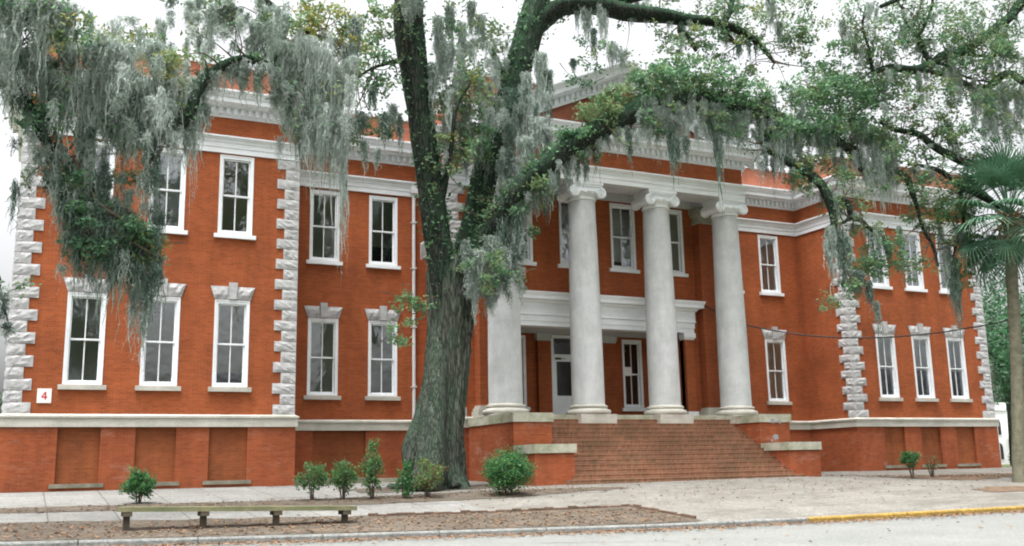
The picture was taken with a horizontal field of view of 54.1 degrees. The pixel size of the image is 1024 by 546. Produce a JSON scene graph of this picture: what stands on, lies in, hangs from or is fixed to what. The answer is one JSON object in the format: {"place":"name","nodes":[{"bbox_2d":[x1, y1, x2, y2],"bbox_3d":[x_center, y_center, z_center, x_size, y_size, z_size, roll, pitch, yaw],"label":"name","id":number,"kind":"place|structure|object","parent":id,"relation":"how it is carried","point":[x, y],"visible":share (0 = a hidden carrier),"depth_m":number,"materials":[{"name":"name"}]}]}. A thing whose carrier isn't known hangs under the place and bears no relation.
{"place":"outdoors","nodes":[
{"label":"outdoors","id":0,"kind":"place"},
{"bbox_2d":[0,501,488,522],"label":"sidewalk","id":1,"kind":"structure","parent":0,"point":[443,506],"depth_m":25.95,"materials":[{"name":"concrete"}]},
{"bbox_2d":[0,482,515,507],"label":"sidewalk","id":2,"kind":"structure","parent":0,"point":[112,497],"depth_m":30.91,"materials":[{"name":"concrete"}]},
{"bbox_2d":[117,465,157,503],"bbox_3d":[-10.630,6.023,28.470,1.092,1.143,1.060,-2,-11,5],"label":"shrub","id":3,"kind":"object","parent":2,"relation":"on","point":[142,483],"visible":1,"depth_m":28.34,"materials":[{"name":"green plant"}]},
{"bbox_2d":[350,484,519,492],"bbox_3d":[-2.870,7.298,34.122,5.443,0.190,3.906,4,-12,-25],"label":"tree pit","id":4,"kind":"object","parent":2,"relation":"on","point":[387,489],"visible":0.25,"depth_m":33.33,"materials":[{"name":"brown soil"}]},
{"bbox_2d":[340,0,977,491],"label":"live oak","id":5,"kind":"object","parent":4,"relation":"on","point":[468,270],"visible":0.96,"depth_m":37.02,"materials":[{"name":"green plant"}]},
{"bbox_2d":[0,467,1023,545],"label":"paving","id":6,"kind":"structure","parent":0,"point":[751,504],"depth_m":31.54,"materials":[{"name":"grey concrete"}]},
{"bbox_2d":[0,487,625,513],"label":"shrub bed","id":7,"kind":"object","parent":6,"relation":"on","point":[431,498],"visible":0.88,"depth_m":29.36,"materials":[{"name":"brown soil"}]},
{"bbox_2d":[292,461,329,499],"bbox_3d":[-5.940,6.187,29.774,1.093,1.212,0.844,3,-12,-18],"label":"shrub","id":8,"kind":"object","parent":7,"relation":"on","point":[321,472],"visible":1,"depth_m":29.71,"materials":[{"name":"green plant"}]},
{"bbox_2d":[323,456,358,498],"bbox_3d":[-5.109,6.173,30.050,1.090,1.323,0.947,0,-11,-6],"label":"shrub","id":9,"kind":"object","parent":7,"relation":"on","point":[341,482],"visible":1,"depth_m":29.93,"materials":[{"name":"green plant"}]},
{"bbox_2d":[358,438,385,498],"bbox_3d":[-4.226,5.900,30.121,0.907,1.880,0.872,7,-14,-37],"label":"shrub","id":10,"kind":"object","parent":7,"relation":"on","point":[371,467],"visible":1,"depth_m":30.01,"materials":[{"name":"green plant"}]},
{"bbox_2d":[391,459,415,498],"bbox_3d":[-3.244,6.249,30.284,0.657,1.230,0.671,-6,-12,25],"label":"shrub","id":11,"kind":"object","parent":7,"relation":"on","point":[404,478],"visible":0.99,"depth_m":30.18,"materials":[{"name":"green plant"}]},
{"bbox_2d":[408,456,448,496],"bbox_3d":[-2.544,6.244,30.588,1.225,1.298,1.208,-8,-13,31],"label":"shrub","id":12,"kind":"object","parent":7,"relation":"on","point":[423,481],"visible":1,"depth_m":30.49,"materials":[{"name":"green plant"}]},
{"bbox_2d":[479,442,541,496],"bbox_3d":[-0.140,6.180,31.198,2.009,1.791,1.815,4,-12,-25],"label":"shrub","id":13,"kind":"object","parent":7,"relation":"on","point":[501,475],"visible":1,"depth_m":30.98,"materials":[{"name":"green plant"}]},
{"bbox_2d":[0,504,702,540],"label":"roadside bed","id":14,"kind":"object","parent":6,"relation":"on","point":[233,526],"visible":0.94,"depth_m":24.12,"materials":[{"name":"brown soil"}]},
{"bbox_2d":[0,0,405,375],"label":"live oak","id":15,"kind":"object","parent":14,"relation":"on","point":[121,106],"visible":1,"depth_m":25.04,"materials":[{"name":"green plant"}]},
{"bbox_2d":[116,505,356,529],"bbox_3d":[-6.363,5.767,23.565,5.470,0.706,0.480,4,-12,-25],"label":"bench","id":16,"kind":"object","parent":14,"relation":"on","point":[276,512],"visible":0.85,"depth_m":23.29,"materials":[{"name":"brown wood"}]},
{"bbox_2d":[0,471,1023,545],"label":"leaf litter","id":17,"kind":"object","parent":6,"relation":"on","point":[573,532],"visible":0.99,"depth_m":24.91,"materials":[{"name":"brown plant"}]},
{"bbox_2d":[368,504,695,518],"bbox_3d":[0.487,6.608,27.378,8.629,0.412,2.459,0,-11,-5],"label":"bed edging","id":18,"kind":"object","parent":6,"relation":"on","point":[546,508],"visible":0.67,"depth_m":27.25,"materials":[{"name":"brick"}]},
{"bbox_2d":[810,0,1023,353],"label":"live oak","id":19,"kind":"object","parent":6,"relation":"on","point":[997,99],"visible":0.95,"depth_m":42.68,"materials":[{"name":"green plant"}]},
{"bbox_2d":[869,476,1011,479],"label":"mulch patch","id":20,"kind":"object","parent":6,"relation":"on","point":[967,477],"visible":0.95,"depth_m":41.24,"materials":[{"name":"brown soil"}]},
{"bbox_2d":[897,450,921,478],"bbox_3d":[15.824,7.583,39.795,0.934,1.235,0.953,-3,-11,9],"label":"shrub","id":21,"kind":"object","parent":20,"relation":"on","point":[906,455],"visible":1,"depth_m":39.75,"materials":[{"name":"green plant"}]},
{"bbox_2d":[923,456,940,476],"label":"shrub","id":22,"kind":"object","parent":20,"relation":"on","point":[932,468],"visible":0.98,"depth_m":41.39,"materials":[{"name":"green plant"}]},
{"bbox_2d":[917,473,1010,475],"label":"mulch patch","id":23,"kind":"object","parent":6,"relation":"on","point":[974,475],"visible":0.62,"depth_m":43.74,"materials":[{"name":"brown soil"}]},
{"bbox_2d":[930,130,1023,482],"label":"palm tree","id":24,"kind":"object","parent":6,"relation":"on","point":[1002,170],"visible":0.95,"depth_m":41.08,"materials":[{"name":"green plant"}]},
{"bbox_2d":[973,486,1023,491],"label":"mulch patch","id":25,"kind":"object","parent":6,"relation":"on","point":[1001,488],"visible":0.99,"depth_m":35.02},
{"bbox_2d":[0,0,1023,412],"label":"sky","id":26,"kind":"structure","parent":0,"point":[560,47],"materials":[{"name":"white"}]},
{"bbox_2d":[173,511,1023,545],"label":"road","id":27,"kind":"structure","parent":0,"point":[991,530],"depth_m":22.19,"materials":[{"name":"grey asphalt"}]},
{"bbox_2d":[899,516,1002,519],"bbox_3d":[14.303,6.670,27.565,7.539,0.032,0.120,0,-11,-4],"label":"road marking","id":28,"kind":"object","parent":27,"relation":"on","point":[959,517],"visible":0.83,"depth_m":27.43,"materials":[{"name":"paint"}]},
{"bbox_3d":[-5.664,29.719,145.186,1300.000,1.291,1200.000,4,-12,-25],"label":"ground","id":29,"kind":"structure","parent":0,"visible":0},
{"bbox_2d":[0,389,3,413],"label":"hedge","id":30,"kind":"object","parent":29,"relation":"on","point":[0,400],"visible":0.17,"depth_m":39.36,"materials":[{"name":"green plant"}]},
{"bbox_2d":[0,540,76,545],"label":"kerb","id":31,"kind":"structure","parent":29,"relation":"on","point":[49,543],"depth_m":20.30,"materials":[{"name":"concrete"}]},
{"bbox_2d":[78,537,197,545],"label":"kerb","id":32,"kind":"structure","parent":29,"relation":"on","point":[137,542],"depth_m":20.94,"materials":[{"name":"concrete"}]},
{"bbox_2d":[197,534,321,543],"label":"kerb","id":33,"kind":"structure","parent":29,"relation":"on","point":[262,538],"depth_m":21.83,"materials":[{"name":"concrete"}]},
{"bbox_2d":[294,478,396,484],"bbox_3d":[3.029,9.007,43.875,26.624,0.460,0.410,4,-12,-25],"label":"paving ledge","id":34,"kind":"object","parent":29,"relation":"on","point":[384,480],"depth_m":39.78,"materials":[{"name":"concrete"}]},
{"bbox_2d":[322,531,438,540],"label":"kerb","id":35,"kind":"structure","parent":29,"relation":"on","point":[378,535],"depth_m":22.78,"materials":[{"name":"concrete"}]},
{"bbox_2d":[438,527,545,536],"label":"kerb","id":36,"kind":"structure","parent":29,"relation":"on","point":[492,531],"depth_m":23.74,"materials":[{"name":"concrete"}]},
{"bbox_2d":[0,34,1001,492],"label":"brick building","id":37,"kind":"structure","parent":29,"relation":"on","point":[270,360],"depth_m":40.88,"materials":[{"name":"brick"}]},
{"bbox_2d":[36,388,51,402],"bbox_3d":[-15.261,4.007,32.715,0.430,0.470,0.041,4,-12,-25],"label":"number sign","id":38,"kind":"object","parent":37,"relation":"attached to","point":[44,395],"visible":1,"depth_m":32.70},
{"bbox_2d":[57,275,109,389],"bbox_3d":[-14.322,1.971,33.662,1.564,3.890,0.320,4,-12,-25],"label":"window","id":39,"kind":"structure","parent":37,"relation":"in","point":[84,341],"depth_m":33.68,"materials":[{"name":"white paint"}]},
{"bbox_2d":[81,139,115,197],"bbox_3d":[-14.445,-3.112,34.698,1.224,3.021,0.232,4,-12,-25],"label":"window","id":40,"kind":"structure","parent":37,"relation":"in","point":[111,159],"depth_m":34.99,"materials":[{"name":"white paint"}]},
{"bbox_2d":[135,279,185,390],"bbox_3d":[-12.161,2.126,34.681,1.564,3.890,0.320,4,-12,-25],"label":"window","id":41,"kind":"structure","parent":37,"relation":"in","point":[160,369],"depth_m":34.74,"materials":[{"name":"white paint"}]},
{"bbox_2d":[147,148,187,234],"bbox_3d":[-12.266,-2.916,35.672,1.484,3.120,0.310,4,-12,-25],"label":"window","id":42,"kind":"structure","parent":37,"relation":"in","point":[171,196],"depth_m":35.80,"materials":[{"name":"white paint"}]},
{"bbox_2d":[208,282,254,391],"bbox_3d":[-10.086,2.317,35.876,1.564,3.890,0.720,4,-12,-25],"label":"window","id":43,"kind":"structure","parent":37,"relation":"in","point":[231,317],"depth_m":35.79,"materials":[{"name":"white paint"}]},
{"bbox_2d":[214,154,255,239],"bbox_3d":[-10.105,-2.761,36.691,1.484,3.120,0.310,4,-12,-25],"label":"window","id":44,"kind":"structure","parent":37,"relation":"in","point":[236,181],"depth_m":36.77,"materials":[{"name":"white paint"}]},
{"bbox_2d":[303,303,342,399],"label":"window","id":45,"kind":"structure","parent":37,"relation":"in","point":[322,344],"depth_m":40.35,"materials":[{"name":"white paint"}]},
{"bbox_2d":[306,189,342,265],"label":"window","id":46,"kind":"structure","parent":37,"relation":"in","point":[322,236],"depth_m":41.35,"materials":[{"name":"white paint"}]},
{"bbox_2d":[365,306,400,400],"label":"window","id":47,"kind":"structure","parent":37,"relation":"in","point":[382,359],"depth_m":41.39,"materials":[{"name":"white paint"}]},
{"bbox_2d":[366,195,400,269],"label":"window","id":48,"kind":"structure","parent":37,"relation":"in","point":[382,210],"depth_m":42.50,"materials":[{"name":"white paint"}]},
{"bbox_2d":[420,242,427,263],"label":"air conditioner","id":49,"kind":"object","parent":37,"relation":"attached to","point":[423,255],"visible":0.27,"depth_m":41.55,"materials":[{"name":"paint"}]},
{"bbox_2d":[521,335,530,410],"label":"window","id":50,"kind":"structure","parent":37,"relation":"in","point":[523,344],"depth_m":43.88,"materials":[{"name":"white paint"}]},
{"bbox_2d":[517,204,536,265],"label":"window","id":51,"kind":"structure","parent":37,"relation":"in","point":[529,243],"depth_m":42.48,"materials":[{"name":"white paint"}]},
{"bbox_2d":[558,199,568,267],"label":"window","id":52,"kind":"structure","parent":37,"relation":"in","point":[563,207],"depth_m":43.35,"materials":[{"name":"white paint"}]},
{"bbox_2d":[609,203,639,273],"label":"window","id":53,"kind":"structure","parent":37,"relation":"in","point":[622,222],"depth_m":44.65,"materials":[{"name":"white paint"}]},
{"bbox_2d":[625,367,630,375],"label":"paper notice","id":54,"kind":"object","parent":37,"relation":"attached to","point":[627,371],"visible":1,"depth_m":46.22,"materials":[{"name":"white paper"}]},
{"bbox_2d":[621,340,646,410],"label":"window","id":55,"kind":"structure","parent":37,"relation":"in","point":[631,349],"depth_m":46.60,"materials":[{"name":"white paint"}]},
{"bbox_2d":[669,209,688,276],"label":"window","id":56,"kind":"structure","parent":37,"relation":"in","point":[675,216],"depth_m":45.84,"materials":[{"name":"white paint"}]},
{"bbox_2d":[757,235,783,296],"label":"window","id":57,"kind":"structure","parent":37,"relation":"in","point":[767,245],"depth_m":51.18,"materials":[{"name":"white paint"}]},
{"bbox_2d":[761,327,791,404],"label":"window","id":58,"kind":"structure","parent":37,"relation":"in","point":[775,352],"depth_m":50.15,"materials":[{"name":"white paint"}]},
{"bbox_2d":[705,306,1023,338],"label":"utility cable","id":59,"kind":"object","parent":37,"relation":"attached to","point":[872,337],"visible":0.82,"depth_m":43.04,"materials":[{"name":"black rubber"}]},
{"bbox_2d":[867,228,892,289],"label":"window","id":60,"kind":"structure","parent":37,"relation":"in","point":[884,284],"depth_m":50.03,"materials":[{"name":"white paint"}]},
{"bbox_2d":[872,321,902,400],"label":"window","id":61,"kind":"structure","parent":37,"relation":"in","point":[885,347],"depth_m":49.22,"materials":[{"name":"white paint"}]},
{"bbox_2d":[903,231,927,292],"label":"window","id":62,"kind":"structure","parent":37,"relation":"in","point":[912,286],"depth_m":51.18,"materials":[{"name":"white paint"}]},
{"bbox_2d":[908,323,938,401],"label":"window","id":63,"kind":"structure","parent":37,"relation":"in","point":[921,350],"depth_m":50.21,"materials":[{"name":"white paint"}]},
{"bbox_2d":[935,235,953,293],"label":"window","id":64,"kind":"structure","parent":37,"relation":"in","point":[943,288],"depth_m":51.99,"materials":[{"name":"white paint"}]},
{"bbox_2d":[942,325,972,401],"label":"window","id":65,"kind":"structure","parent":37,"relation":"in","point":[955,350],"depth_m":51.24,"materials":[{"name":"white paint"}]},
{"bbox_2d":[545,524,645,532],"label":"kerb","id":66,"kind":"structure","parent":29,"relation":"on","point":[593,528],"depth_m":24.69,"materials":[{"name":"concrete"}]},
{"bbox_2d":[644,520,733,529],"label":"kerb","id":67,"kind":"structure","parent":29,"relation":"on","point":[689,524],"depth_m":25.67,"materials":[{"name":"concrete"}]},
{"bbox_2d":[731,517,808,525],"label":"kerb","id":68,"kind":"structure","parent":29,"relation":"on","point":[768,521],"depth_m":26.54,"materials":[{"name":"concrete"}]},
{"bbox_2d":[808,517,820,522],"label":"kerb","id":69,"kind":"structure","parent":29,"relation":"on","point":[812,519],"depth_m":27.05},
{"bbox_2d":[818,512,906,521],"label":"kerb","id":70,"kind":"structure","parent":29,"relation":"on","point":[866,516],"depth_m":27.64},
{"bbox_2d":[906,508,983,517],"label":"kerb","id":71,"kind":"structure","parent":29,"relation":"on","point":[941,512],"depth_m":28.69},
{"bbox_2d":[990,332,1004,402],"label":"background tree","id":72,"kind":"object","parent":29,"relation":"on","point":[997,400],"depth_m":134.39,"materials":[{"name":"green plant"}]},
{"bbox_2d":[979,264,1023,465],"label":"background tree","id":73,"kind":"object","parent":29,"relation":"on","point":[998,297],"visible":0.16,"depth_m":77.88,"materials":[{"name":"green plant"}]},
{"bbox_2d":[994,403,1009,463],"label":"white house","id":74,"kind":"structure","parent":29,"relation":"on","point":[1000,411],"depth_m":108.48,"materials":[{"name":"paint"}]},
{"bbox_2d":[997,421,1002,435],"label":"window","id":75,"kind":"structure","parent":74,"relation":"in","point":[999,428],"depth_m":108.23,"materials":[{"name":"paint"}]},
{"bbox_2d":[999,443,1004,460],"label":"window","id":76,"kind":"structure","parent":74,"relation":"in","point":[1000,445],"depth_m":107.76,"materials":[{"name":"paint"}]},
{"bbox_2d":[982,282,1023,414],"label":"background tree","id":77,"kind":"object","parent":29,"relation":"on","point":[996,363],"visible":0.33,"depth_m":65.12,"materials":[{"name":"green plant"}]},
{"bbox_2d":[983,506,1023,512],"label":"kerb","id":78,"kind":"structure","parent":29,"relation":"on","point":[998,509],"depth_m":29.48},
{"bbox_2d":[991,317,1023,402],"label":"background tree","id":79,"kind":"object","parent":29,"relation":"on","point":[1003,400],"depth_m":140.79,"materials":[{"name":"green plant"}]}
]}

